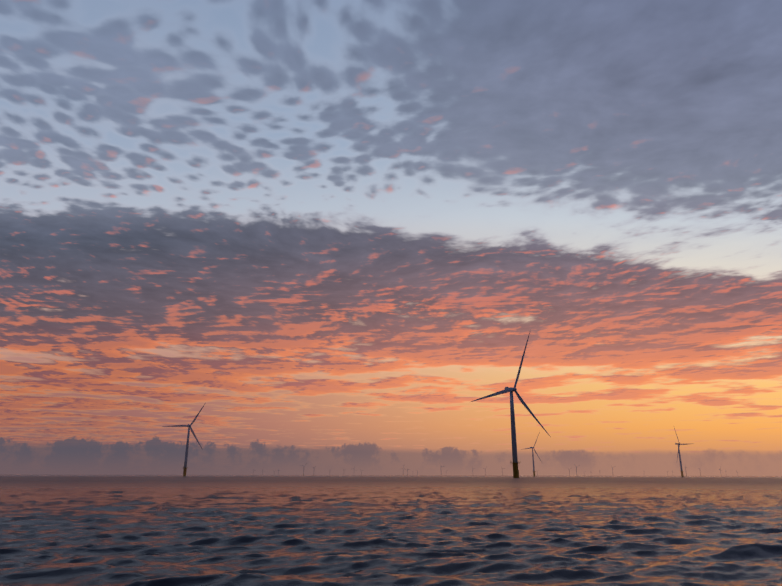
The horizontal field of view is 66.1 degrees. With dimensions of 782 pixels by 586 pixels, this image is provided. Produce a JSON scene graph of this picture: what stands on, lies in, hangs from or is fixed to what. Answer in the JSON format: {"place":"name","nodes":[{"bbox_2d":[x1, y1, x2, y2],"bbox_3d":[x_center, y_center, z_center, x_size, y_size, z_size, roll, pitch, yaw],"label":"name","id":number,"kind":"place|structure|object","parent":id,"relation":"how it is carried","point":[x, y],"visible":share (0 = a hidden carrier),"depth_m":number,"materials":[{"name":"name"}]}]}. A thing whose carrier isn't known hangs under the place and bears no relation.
{"place":"outdoors","nodes":[
{"label":"outdoors","id":0,"kind":"place"},
{"bbox_2d":[0,475,781,585],"bbox_3d":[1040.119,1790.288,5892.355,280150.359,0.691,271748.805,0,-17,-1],"label":"sea water","id":1,"kind":"structure","parent":0,"point":[271,530],"depth_m":31.44,"materials":[{"name":"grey liquid"}]},
{"bbox_2d":[162,404,204,475],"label":"turbine","id":2,"kind":"object","parent":1,"relation":"in","point":[186,451],"visible":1,"depth_m":1309.79,"materials":[{"name":"white metal"}]},
{"bbox_2d":[471,333,549,477],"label":"turbine","id":3,"kind":"object","parent":1,"relation":"in","point":[511,390],"visible":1,"depth_m":737.38,"materials":[{"name":"white metal"}]},
{"bbox_2d":[521,432,541,475],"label":"turbine","id":4,"kind":"object","parent":1,"relation":"in","point":[533,471],"visible":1,"depth_m":2318.88,"materials":[{"name":"white metal"}]},
{"bbox_2d":[674,428,686,476],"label":"turbine","id":5,"kind":"object","parent":1,"relation":"in","point":[679,444],"visible":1,"depth_m":2023.72,"materials":[{"name":"white metal"}]},
{"bbox_2d":[0,0,781,476],"label":"sky","id":6,"kind":"structure","parent":0,"point":[334,230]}
]}

